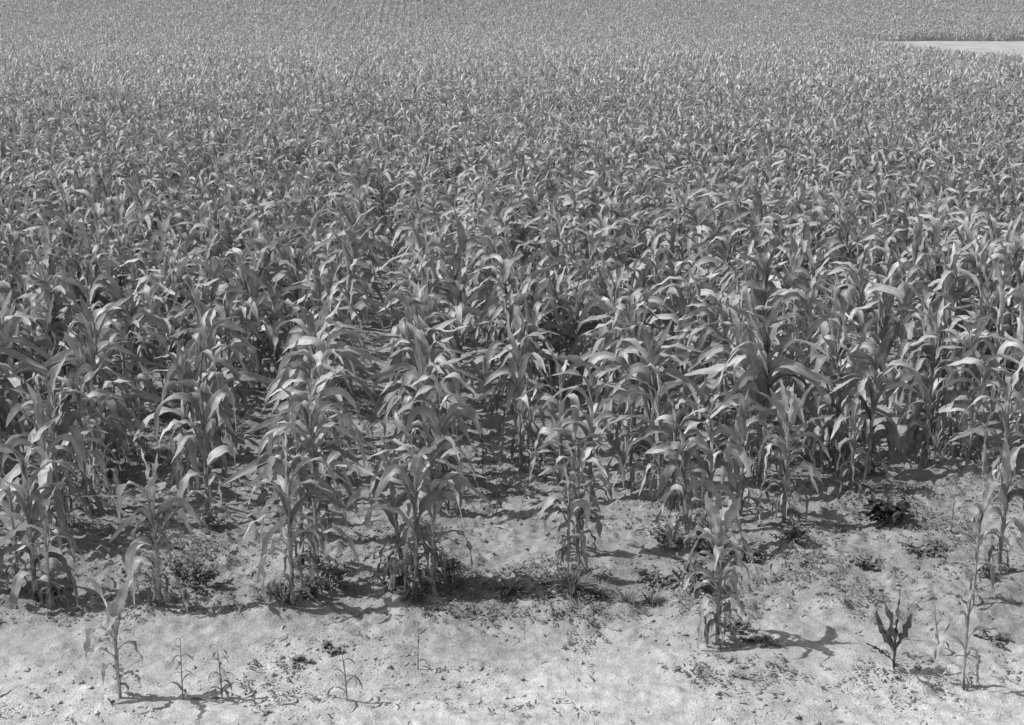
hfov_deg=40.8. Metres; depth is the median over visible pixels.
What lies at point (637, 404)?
corn plant
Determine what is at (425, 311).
corn plant
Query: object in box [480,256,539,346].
corn plant
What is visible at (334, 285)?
corn plant
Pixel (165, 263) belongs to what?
corn plant
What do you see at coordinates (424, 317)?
corn plant
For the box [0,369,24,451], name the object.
corn plant
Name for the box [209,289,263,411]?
corn plant
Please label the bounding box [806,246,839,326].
corn plant
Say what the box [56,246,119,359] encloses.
corn plant
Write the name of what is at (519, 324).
corn plant
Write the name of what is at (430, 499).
corn plant
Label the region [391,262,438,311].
corn plant
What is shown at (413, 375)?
corn plant
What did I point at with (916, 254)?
corn plant
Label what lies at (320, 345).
corn plant
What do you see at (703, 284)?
corn plant
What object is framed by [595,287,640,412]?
corn plant
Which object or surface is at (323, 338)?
corn plant
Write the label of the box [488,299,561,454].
corn plant
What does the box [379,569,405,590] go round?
weed
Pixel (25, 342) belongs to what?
corn plant
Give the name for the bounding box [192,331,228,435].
corn plant
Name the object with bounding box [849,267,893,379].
corn plant
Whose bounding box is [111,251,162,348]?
corn plant
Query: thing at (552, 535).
leaf litter
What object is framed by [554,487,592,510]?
weed
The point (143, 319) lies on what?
corn plant
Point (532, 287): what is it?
corn plant
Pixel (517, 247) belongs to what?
corn plant
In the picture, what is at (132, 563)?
corn plant
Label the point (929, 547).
weed
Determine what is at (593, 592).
grass tuft
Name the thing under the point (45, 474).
corn plant
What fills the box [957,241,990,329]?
corn plant
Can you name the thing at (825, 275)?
corn plant
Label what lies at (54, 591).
weed
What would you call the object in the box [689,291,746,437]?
corn plant
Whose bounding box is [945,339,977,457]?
corn plant
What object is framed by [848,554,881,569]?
weed
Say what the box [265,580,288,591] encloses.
weed
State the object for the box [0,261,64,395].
corn plant
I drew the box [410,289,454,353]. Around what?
corn plant
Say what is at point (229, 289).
corn plant
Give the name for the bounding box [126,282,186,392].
corn plant
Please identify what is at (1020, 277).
corn plant
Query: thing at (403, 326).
corn plant
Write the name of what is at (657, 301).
corn plant
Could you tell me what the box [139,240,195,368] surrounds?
corn plant
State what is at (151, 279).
corn plant
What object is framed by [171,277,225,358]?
corn plant
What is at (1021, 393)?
corn plant
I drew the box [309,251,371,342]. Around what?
corn plant
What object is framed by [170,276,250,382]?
corn plant
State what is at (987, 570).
weed
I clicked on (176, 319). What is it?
corn plant
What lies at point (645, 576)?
weed
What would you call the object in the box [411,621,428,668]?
weed
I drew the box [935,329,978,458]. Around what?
corn plant
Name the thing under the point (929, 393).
corn plant
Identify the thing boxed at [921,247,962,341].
corn plant
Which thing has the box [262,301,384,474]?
corn plant
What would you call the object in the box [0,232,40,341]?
corn plant
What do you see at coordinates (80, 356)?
corn plant
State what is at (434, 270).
corn plant
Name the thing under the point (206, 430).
corn plant
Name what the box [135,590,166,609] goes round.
grass tuft
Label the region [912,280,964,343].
corn plant
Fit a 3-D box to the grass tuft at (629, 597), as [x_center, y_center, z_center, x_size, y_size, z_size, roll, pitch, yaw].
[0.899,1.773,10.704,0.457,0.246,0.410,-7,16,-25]
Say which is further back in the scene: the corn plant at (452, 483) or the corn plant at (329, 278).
the corn plant at (329, 278)
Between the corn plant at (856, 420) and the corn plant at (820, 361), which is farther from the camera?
the corn plant at (820, 361)
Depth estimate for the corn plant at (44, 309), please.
15.72 m
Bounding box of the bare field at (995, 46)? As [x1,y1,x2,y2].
[879,41,1023,58]
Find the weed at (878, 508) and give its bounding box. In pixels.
[858,493,910,525]
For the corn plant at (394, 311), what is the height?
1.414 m
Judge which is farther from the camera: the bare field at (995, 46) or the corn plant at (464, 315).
the bare field at (995, 46)
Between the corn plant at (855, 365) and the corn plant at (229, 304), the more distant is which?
the corn plant at (229, 304)
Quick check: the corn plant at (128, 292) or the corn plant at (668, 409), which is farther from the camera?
the corn plant at (128, 292)
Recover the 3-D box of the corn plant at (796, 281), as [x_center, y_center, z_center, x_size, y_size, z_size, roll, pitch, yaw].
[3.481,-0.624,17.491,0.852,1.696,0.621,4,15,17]
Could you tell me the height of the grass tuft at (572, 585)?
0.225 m
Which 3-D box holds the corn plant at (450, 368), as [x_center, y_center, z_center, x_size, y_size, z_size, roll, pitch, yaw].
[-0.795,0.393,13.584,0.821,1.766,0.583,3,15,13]
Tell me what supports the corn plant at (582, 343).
on the ground
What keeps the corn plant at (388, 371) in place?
on the ground
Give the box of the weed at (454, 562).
[429,558,461,577]
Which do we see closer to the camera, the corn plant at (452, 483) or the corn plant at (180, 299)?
the corn plant at (452, 483)
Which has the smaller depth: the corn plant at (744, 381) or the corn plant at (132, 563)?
the corn plant at (132, 563)
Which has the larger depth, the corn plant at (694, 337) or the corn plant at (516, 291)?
the corn plant at (516, 291)
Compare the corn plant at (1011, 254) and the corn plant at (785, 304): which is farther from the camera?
the corn plant at (1011, 254)
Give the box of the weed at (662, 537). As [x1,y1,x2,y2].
[645,522,682,550]
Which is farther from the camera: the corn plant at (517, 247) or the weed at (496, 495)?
the corn plant at (517, 247)
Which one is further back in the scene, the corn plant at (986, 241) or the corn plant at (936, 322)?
the corn plant at (986, 241)
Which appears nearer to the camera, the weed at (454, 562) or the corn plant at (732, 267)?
the weed at (454, 562)
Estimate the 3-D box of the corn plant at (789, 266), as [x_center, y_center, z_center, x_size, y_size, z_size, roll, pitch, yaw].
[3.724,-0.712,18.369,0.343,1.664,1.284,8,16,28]
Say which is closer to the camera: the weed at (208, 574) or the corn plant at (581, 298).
the weed at (208, 574)
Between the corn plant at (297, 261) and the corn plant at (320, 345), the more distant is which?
the corn plant at (297, 261)
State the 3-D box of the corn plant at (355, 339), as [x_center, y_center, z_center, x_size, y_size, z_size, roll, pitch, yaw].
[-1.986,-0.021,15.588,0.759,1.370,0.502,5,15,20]
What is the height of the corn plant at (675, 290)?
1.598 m
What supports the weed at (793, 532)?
on the ground
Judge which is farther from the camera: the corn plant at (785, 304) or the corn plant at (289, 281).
the corn plant at (289, 281)
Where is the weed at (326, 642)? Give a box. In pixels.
[320,640,345,654]
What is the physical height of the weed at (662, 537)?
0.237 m
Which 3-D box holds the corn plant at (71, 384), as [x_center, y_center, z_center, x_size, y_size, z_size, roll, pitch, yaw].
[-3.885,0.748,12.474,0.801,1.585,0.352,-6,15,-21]
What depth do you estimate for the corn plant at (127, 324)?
15.21 m
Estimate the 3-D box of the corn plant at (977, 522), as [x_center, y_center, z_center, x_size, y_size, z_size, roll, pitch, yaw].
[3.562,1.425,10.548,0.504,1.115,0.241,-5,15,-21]
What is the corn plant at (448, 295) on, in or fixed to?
on the ground
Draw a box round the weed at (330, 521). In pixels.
[322,491,335,532]
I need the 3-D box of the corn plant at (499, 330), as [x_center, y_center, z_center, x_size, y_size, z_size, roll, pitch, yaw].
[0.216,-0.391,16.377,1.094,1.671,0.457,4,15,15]
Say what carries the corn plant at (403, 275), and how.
on the ground
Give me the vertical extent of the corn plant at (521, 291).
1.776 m
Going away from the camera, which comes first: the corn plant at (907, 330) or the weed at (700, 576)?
the weed at (700, 576)
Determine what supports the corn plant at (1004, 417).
on the ground
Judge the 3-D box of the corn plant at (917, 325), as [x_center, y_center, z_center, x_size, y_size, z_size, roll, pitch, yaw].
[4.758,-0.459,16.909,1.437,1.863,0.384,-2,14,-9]
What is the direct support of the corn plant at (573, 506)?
on the ground
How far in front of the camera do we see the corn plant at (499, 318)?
16.81 m
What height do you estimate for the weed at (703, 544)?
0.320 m
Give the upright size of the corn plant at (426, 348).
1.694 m
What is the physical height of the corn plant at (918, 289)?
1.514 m
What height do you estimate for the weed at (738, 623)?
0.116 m
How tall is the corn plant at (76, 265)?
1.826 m
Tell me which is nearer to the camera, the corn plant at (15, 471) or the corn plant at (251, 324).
the corn plant at (15, 471)
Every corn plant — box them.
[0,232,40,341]
[0,246,29,363]
[0,250,30,309]
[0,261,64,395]
[0,265,33,363]
[0,290,59,456]
[0,293,46,432]
[0,304,36,445]
[0,305,47,450]
[0,341,18,473]
[0,356,112,525]
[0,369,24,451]
[0,404,88,542]
[0,415,77,608]
[0,477,51,594]
[0,487,83,613]
[1,330,49,427]
[4,374,119,519]
[12,232,39,326]
[15,292,73,426]
[15,303,51,409]
[19,277,85,400]
[21,293,77,410]
[23,383,68,552]
[26,268,87,406]
[28,286,81,399]
[29,236,124,354]
[33,298,71,410]
[35,246,76,361]
[35,295,168,455]
[36,259,85,390]
[36,276,82,371]
[38,331,136,477]
[39,252,64,304]
[40,310,169,467]
[46,357,125,515]
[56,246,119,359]
[56,338,137,466]
[58,258,121,337]
[64,321,120,480]
[73,218,120,286]
[73,258,123,315]
[73,575,142,698]
[76,246,125,336]
[76,379,138,506]
[77,232,144,357]
[77,303,120,392]
[80,447,212,612]
[81,327,147,448]
[97,311,168,419]
[99,244,125,327]
[99,285,176,411]
[103,281,151,414]
[108,319,161,430]
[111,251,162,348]
[111,305,167,416]
[113,245,194,354]
[126,279,272,453]
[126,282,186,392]
[133,350,233,494]
[136,266,179,376]
[136,285,187,382]
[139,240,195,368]
[141,249,191,352]
[141,258,193,364]
[143,256,208,368]
[154,341,242,498]
[154,344,240,520]
[164,324,216,472]
[169,271,221,385]
[169,293,253,450]
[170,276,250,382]
[171,232,217,339]
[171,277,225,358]
[176,256,239,366]
[181,259,221,325]
[183,232,228,310]
[184,290,257,432]
[186,309,240,468]
[190,305,250,415]
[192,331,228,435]
[201,249,281,359]
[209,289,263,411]
[214,244,280,333]
[216,300,265,398]
[217,230,301,347]
[217,250,282,367]
[217,376,375,583]
[218,258,278,369]
[225,242,297,348]
[231,266,263,391]
[233,260,288,388]
[243,377,365,532]
[243,430,355,608]
[249,276,309,391]
[249,395,378,536]
[253,408,339,567]
[260,361,357,499]
[262,239,336,353]
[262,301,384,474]
[267,328,381,487]
[273,300,356,428]
[275,300,370,451]
[277,238,334,338]
[284,309,354,442]
[285,267,353,343]
[288,262,313,350]
[291,263,369,321]
[292,254,350,386]
[295,348,364,473]
[299,275,338,365]
[303,304,372,413]
[306,287,355,401]
[307,232,388,361]
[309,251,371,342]
[314,274,361,401]
[344,430,427,589]
[352,411,467,594]
[360,285,456,431]
[363,248,462,322]
[363,298,465,423]
[365,314,487,470]
[368,428,493,591]
[369,292,425,444]
[375,331,463,498]
[377,273,414,369]
[378,333,481,460]
[383,315,469,472]
[384,253,443,372]
[384,322,479,475]
[389,269,454,342]
[389,283,446,412]
[389,294,467,411]
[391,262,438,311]
[393,372,483,514]
[396,257,446,376]
[407,250,465,362]
[409,276,454,409]
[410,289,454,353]
[422,252,448,348]
[444,265,487,397]
[464,235,506,343]
[464,254,541,388]
[465,236,520,345]
[467,247,507,347]
[472,287,558,420]
[472,325,549,463]
[475,243,532,307]
[475,253,528,362]
[479,263,559,393]
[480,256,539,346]
[480,273,541,344]
[485,269,508,344]
[487,237,538,341]
[488,259,561,381]
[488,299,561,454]
[490,267,528,326]
[490,278,538,382]
[494,261,574,387]
[497,296,569,435]
[498,278,584,392]
[504,292,554,398]
[506,305,553,461]
[516,342,625,484]
[531,266,580,392]
[534,262,574,346]
[535,465,601,572]
[537,428,612,555]
[540,355,634,503]
[542,269,588,369]
[543,279,619,398]
[558,248,632,346]
[559,253,585,334]
[560,268,663,390]
[563,265,654,336]
[566,277,609,375]
[567,265,640,403]
[567,269,629,379]
[571,290,625,387]
[575,264,621,371]
[579,276,598,354]
[579,287,684,428]
[580,296,666,434]
[581,287,653,396]
[582,306,678,453]
[583,301,681,467]
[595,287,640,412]
[598,363,708,502]
[599,293,656,450]
[604,319,709,488]
[606,324,699,491]
[614,259,677,335]
[631,387,720,523]
[641,251,685,343]
[644,264,727,378]
[644,420,721,549]
[645,251,704,363]
[647,257,674,351]
[653,407,750,541]
[654,267,718,395]
[665,291,733,412]
[669,273,772,421]
[673,301,739,405]
[674,263,731,381]
[674,494,759,649]
[685,297,833,490]
[687,296,758,431]
[687,296,773,455]
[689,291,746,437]
[697,321,776,448]
[700,277,804,457]
[703,342,803,477]
[704,396,775,517]
[706,311,829,485]
[713,251,753,328]
[718,278,762,356]
[721,248,807,346]
[722,251,779,348]
[722,256,778,350]
[729,250,755,280]
[729,268,774,328]
[731,247,809,336]
[735,252,786,351]
[755,379,830,526]
[757,258,877,412]
[757,292,816,387]
[760,249,818,361]
[766,284,831,381]
[771,286,826,381]
[773,262,827,391]
[779,247,802,354]
[796,336,888,473]
[802,297,882,451]
[802,318,870,453]
[804,280,864,443]
[806,236,912,343]
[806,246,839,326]
[810,256,863,352]
[817,252,864,354]
[819,323,899,465]
[820,279,858,439]
[824,268,893,366]
[825,324,923,477]
[830,255,885,351]
[830,371,868,491]
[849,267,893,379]
[856,249,876,351]
[859,269,909,382]
[864,251,951,374]
[865,275,923,413]
[865,277,907,388]
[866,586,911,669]
[882,345,970,466]
[886,222,929,339]
[890,276,954,424]
[892,321,983,449]
[893,233,964,361]
[894,262,932,359]
[898,306,946,438]
[899,298,953,448]
[912,254,964,335]
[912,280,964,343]
[920,240,972,344]
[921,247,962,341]
[924,243,969,359]
[927,313,1018,456]
[933,266,1011,396]
[933,279,979,358]
[934,567,1021,691]
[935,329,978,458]
[935,353,1022,471]
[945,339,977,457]
[947,478,1012,605]
[948,285,1016,389]
[949,357,1023,491]
[954,257,1012,353]
[954,277,1015,401]
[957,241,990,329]
[958,235,1023,331]
[959,231,1023,362]
[960,265,1019,388]
[966,254,1020,421]
[967,233,990,311]
[973,234,1001,276]
[974,437,1023,574]
[978,245,1023,352]
[990,211,1023,331]
[991,316,1023,438]
[994,258,1023,368]
[995,232,1023,262]
[1001,284,1023,424]
[1002,256,1023,375]
[1009,252,1020,307]
[1010,350,1023,440]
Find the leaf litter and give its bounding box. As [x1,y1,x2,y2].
[0,399,1023,724]
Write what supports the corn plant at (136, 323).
on the ground
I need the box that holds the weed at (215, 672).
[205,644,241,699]
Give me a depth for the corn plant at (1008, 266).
17.54 m
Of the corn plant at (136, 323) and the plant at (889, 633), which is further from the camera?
the corn plant at (136, 323)
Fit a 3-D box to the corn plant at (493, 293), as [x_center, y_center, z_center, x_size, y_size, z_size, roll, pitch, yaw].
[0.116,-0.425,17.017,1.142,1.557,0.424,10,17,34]
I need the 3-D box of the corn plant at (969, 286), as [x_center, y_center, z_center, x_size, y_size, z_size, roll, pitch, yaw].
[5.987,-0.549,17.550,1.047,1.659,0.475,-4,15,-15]
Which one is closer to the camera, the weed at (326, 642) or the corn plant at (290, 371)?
the weed at (326, 642)
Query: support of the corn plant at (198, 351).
on the ground
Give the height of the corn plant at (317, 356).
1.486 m
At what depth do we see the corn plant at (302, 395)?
11.87 m
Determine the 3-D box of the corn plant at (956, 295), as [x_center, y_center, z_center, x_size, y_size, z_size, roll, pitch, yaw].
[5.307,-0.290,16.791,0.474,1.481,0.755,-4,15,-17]
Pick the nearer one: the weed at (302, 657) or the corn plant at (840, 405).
the weed at (302, 657)
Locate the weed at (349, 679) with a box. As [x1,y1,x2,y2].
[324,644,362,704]
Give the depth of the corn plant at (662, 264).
18.57 m
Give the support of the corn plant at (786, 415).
on the ground
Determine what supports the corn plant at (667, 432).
on the ground
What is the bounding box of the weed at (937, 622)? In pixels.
[923,600,951,653]
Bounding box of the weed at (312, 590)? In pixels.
[295,571,323,599]
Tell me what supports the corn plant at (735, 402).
on the ground
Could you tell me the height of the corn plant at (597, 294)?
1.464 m
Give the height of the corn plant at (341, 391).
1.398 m
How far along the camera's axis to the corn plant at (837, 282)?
17.90 m
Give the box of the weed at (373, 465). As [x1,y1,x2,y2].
[365,427,378,473]
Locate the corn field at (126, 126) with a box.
[0,0,1023,474]
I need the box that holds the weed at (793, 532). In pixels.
[769,523,809,548]
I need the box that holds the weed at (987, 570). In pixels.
[970,560,996,576]
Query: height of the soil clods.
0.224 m
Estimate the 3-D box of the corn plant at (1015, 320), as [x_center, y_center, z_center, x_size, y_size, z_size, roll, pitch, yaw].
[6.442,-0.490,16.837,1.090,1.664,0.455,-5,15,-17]
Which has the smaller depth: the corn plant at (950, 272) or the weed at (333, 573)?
the weed at (333, 573)
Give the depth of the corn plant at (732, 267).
18.72 m
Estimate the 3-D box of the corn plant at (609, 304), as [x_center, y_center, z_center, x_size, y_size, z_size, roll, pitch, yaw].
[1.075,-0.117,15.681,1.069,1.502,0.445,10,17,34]
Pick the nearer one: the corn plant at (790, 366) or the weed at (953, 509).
the weed at (953, 509)
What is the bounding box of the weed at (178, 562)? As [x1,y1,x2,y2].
[160,554,188,574]
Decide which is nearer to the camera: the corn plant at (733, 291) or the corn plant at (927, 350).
the corn plant at (927, 350)
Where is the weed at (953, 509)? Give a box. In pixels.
[938,485,965,530]
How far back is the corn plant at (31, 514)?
10.60 m
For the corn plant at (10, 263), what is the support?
on the ground
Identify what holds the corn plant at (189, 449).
on the ground
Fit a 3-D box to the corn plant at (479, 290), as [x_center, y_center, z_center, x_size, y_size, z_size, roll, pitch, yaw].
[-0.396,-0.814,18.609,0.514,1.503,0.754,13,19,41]
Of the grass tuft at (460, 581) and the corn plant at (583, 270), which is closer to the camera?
the grass tuft at (460, 581)
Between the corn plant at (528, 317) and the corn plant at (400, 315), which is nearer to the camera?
the corn plant at (528, 317)
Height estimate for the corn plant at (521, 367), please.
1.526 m
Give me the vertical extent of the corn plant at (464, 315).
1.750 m
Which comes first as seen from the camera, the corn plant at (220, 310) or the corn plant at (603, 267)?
the corn plant at (220, 310)
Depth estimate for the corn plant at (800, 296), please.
15.33 m
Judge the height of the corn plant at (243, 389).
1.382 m
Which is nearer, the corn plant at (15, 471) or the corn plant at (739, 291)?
the corn plant at (15, 471)
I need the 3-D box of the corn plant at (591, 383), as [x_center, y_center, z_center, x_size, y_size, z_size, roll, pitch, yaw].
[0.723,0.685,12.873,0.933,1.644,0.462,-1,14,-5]
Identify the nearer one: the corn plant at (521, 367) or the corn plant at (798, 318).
the corn plant at (521, 367)
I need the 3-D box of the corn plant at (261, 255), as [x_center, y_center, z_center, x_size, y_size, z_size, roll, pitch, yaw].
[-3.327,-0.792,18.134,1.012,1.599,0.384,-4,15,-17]
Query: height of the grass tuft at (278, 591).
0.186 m
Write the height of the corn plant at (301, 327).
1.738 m
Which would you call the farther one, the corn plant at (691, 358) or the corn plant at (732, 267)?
the corn plant at (732, 267)
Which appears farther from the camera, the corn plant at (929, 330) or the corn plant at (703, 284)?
the corn plant at (703, 284)
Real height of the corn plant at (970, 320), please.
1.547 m
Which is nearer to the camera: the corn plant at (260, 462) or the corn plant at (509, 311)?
the corn plant at (260, 462)
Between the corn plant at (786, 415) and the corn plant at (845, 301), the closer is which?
the corn plant at (786, 415)
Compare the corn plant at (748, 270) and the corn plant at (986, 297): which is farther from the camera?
the corn plant at (748, 270)
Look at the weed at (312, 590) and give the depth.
10.73 m
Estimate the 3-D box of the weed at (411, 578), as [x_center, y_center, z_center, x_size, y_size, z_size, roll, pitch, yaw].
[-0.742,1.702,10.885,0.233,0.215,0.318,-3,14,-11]
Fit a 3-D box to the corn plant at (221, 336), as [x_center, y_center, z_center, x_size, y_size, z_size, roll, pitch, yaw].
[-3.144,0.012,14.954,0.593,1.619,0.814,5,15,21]
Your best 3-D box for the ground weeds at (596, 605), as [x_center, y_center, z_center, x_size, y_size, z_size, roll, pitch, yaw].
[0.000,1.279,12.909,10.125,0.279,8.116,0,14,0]
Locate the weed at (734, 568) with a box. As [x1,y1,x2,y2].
[725,559,741,593]
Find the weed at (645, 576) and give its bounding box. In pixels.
[634,564,678,589]
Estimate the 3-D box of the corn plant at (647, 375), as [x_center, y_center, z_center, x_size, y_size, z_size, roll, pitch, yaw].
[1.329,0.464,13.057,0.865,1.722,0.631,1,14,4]
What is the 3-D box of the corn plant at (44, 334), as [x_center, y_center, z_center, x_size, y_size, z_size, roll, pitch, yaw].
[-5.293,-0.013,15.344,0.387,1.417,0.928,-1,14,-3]
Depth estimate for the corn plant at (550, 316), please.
16.40 m
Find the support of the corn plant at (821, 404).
on the ground
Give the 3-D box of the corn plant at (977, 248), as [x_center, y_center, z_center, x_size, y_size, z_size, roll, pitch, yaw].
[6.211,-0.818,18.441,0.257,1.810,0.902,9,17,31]
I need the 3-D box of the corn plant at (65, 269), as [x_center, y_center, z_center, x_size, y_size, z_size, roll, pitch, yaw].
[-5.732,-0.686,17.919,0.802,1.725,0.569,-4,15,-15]
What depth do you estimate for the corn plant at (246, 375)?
13.95 m
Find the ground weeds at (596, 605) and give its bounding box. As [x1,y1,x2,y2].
[0,383,1023,722]
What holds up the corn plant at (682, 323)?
on the ground
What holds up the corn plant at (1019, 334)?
on the ground
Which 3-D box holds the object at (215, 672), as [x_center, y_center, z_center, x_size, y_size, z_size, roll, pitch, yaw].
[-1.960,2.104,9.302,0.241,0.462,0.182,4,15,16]
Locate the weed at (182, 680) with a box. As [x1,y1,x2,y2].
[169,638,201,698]
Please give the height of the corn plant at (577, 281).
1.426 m
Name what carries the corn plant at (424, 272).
on the ground
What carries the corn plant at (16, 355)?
on the ground
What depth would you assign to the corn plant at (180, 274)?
17.54 m
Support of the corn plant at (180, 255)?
on the ground
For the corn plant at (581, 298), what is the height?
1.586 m
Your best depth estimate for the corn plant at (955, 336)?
13.92 m
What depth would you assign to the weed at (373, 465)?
13.63 m
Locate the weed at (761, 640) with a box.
[739,633,782,648]
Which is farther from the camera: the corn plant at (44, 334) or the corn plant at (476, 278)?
the corn plant at (476, 278)
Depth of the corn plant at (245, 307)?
16.23 m
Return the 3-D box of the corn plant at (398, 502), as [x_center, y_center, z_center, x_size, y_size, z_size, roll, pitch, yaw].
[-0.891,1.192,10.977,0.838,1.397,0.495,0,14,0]
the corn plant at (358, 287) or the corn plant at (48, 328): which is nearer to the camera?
the corn plant at (48, 328)
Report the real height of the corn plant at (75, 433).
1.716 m
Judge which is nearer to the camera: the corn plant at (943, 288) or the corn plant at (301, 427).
the corn plant at (301, 427)
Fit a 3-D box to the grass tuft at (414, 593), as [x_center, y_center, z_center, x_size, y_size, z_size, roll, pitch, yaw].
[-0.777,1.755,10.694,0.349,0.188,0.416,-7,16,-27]
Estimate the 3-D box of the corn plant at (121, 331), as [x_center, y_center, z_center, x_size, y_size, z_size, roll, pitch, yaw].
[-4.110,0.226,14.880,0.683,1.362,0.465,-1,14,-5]
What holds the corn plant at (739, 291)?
on the ground
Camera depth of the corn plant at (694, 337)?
15.59 m
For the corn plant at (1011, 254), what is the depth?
18.35 m
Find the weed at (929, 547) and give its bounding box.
[896,534,951,557]
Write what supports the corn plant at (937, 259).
on the ground
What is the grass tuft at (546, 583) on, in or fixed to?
on the ground
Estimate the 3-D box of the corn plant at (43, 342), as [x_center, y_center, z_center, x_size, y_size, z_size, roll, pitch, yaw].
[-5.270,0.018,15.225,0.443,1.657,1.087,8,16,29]
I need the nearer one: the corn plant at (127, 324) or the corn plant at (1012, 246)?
the corn plant at (127, 324)
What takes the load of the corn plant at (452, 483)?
on the ground
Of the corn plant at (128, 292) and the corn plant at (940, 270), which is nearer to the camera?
the corn plant at (128, 292)
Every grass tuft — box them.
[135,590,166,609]
[260,575,302,603]
[392,573,429,602]
[435,570,478,594]
[485,571,535,596]
[534,572,559,590]
[539,564,602,598]
[582,577,617,600]
[604,580,656,603]
[634,586,667,605]
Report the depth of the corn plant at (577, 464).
11.54 m
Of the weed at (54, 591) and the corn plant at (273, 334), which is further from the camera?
the corn plant at (273, 334)
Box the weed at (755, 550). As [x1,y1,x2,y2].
[727,544,772,562]
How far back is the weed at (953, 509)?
11.95 m
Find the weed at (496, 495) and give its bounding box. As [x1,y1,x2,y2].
[487,468,502,516]
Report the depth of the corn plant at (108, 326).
16.07 m
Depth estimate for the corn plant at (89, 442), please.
13.56 m
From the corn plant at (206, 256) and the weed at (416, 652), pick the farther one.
the corn plant at (206, 256)
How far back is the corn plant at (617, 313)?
14.09 m
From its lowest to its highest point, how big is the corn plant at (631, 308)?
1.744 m
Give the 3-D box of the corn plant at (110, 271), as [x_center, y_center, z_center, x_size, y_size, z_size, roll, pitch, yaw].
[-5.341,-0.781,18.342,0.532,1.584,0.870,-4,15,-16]
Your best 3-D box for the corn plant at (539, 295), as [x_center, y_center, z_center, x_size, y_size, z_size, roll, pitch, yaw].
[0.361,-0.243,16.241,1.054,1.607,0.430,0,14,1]
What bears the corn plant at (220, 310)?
on the ground
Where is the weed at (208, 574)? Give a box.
[171,557,225,588]
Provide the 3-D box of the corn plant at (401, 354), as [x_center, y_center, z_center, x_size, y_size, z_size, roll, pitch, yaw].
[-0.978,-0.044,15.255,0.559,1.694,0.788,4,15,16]
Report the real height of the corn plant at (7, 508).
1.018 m
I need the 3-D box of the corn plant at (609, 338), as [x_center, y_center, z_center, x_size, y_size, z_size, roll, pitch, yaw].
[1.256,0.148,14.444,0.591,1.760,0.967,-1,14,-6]
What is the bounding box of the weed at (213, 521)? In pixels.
[200,506,228,529]
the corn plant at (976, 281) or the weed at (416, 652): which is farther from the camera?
the corn plant at (976, 281)
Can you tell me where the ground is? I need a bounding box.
[0,0,1023,724]
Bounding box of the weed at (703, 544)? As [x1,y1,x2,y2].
[690,537,734,561]
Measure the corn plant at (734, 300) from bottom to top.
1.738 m
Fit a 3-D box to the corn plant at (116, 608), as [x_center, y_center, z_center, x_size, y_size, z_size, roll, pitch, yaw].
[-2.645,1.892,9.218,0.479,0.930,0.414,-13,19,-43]
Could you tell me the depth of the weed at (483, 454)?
13.62 m
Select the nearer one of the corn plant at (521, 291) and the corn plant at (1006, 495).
the corn plant at (1006, 495)
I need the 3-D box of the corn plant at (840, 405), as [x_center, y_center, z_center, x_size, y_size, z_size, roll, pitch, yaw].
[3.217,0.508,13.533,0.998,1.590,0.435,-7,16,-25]
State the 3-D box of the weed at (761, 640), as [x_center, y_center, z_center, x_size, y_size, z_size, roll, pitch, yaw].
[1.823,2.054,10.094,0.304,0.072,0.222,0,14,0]
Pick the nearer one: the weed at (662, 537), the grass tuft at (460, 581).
the grass tuft at (460, 581)
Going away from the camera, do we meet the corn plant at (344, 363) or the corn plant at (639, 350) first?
the corn plant at (639, 350)
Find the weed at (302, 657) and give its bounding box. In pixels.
[290,654,313,669]
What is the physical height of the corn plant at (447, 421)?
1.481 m
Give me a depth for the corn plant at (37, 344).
14.76 m
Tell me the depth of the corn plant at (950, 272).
16.58 m
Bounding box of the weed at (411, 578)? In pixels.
[406,565,433,588]
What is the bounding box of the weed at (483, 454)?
[472,427,487,475]
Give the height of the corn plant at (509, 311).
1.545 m
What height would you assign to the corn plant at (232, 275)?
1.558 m
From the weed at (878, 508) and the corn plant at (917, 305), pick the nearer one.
the weed at (878, 508)
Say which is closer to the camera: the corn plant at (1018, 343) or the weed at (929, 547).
the weed at (929, 547)
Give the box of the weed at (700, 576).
[667,555,717,590]
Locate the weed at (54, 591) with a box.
[25,577,64,599]
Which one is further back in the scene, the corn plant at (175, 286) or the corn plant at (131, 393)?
the corn plant at (175, 286)
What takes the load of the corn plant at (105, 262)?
on the ground
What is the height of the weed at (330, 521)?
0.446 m
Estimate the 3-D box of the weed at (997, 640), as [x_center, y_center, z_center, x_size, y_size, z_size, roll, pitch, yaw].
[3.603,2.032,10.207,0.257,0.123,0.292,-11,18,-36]
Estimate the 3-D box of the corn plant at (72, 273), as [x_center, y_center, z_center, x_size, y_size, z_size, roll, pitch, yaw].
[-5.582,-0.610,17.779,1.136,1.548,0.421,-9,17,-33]
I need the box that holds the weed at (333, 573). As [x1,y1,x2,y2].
[311,556,355,588]
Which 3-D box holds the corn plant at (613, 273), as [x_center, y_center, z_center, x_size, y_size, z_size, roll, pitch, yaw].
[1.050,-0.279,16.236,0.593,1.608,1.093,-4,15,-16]
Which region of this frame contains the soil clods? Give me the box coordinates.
[0,421,1023,724]
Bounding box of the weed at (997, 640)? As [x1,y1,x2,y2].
[973,629,1010,646]
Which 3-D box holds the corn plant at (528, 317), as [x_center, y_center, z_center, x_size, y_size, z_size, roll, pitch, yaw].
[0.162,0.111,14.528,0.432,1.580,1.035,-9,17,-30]
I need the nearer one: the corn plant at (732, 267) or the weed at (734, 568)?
the weed at (734, 568)
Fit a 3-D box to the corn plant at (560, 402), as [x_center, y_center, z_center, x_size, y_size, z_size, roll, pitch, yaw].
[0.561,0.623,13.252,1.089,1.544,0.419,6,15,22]
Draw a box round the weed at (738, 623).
[720,616,751,634]
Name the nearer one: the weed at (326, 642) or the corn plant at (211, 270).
the weed at (326, 642)
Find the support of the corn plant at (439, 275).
on the ground
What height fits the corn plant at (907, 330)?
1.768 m

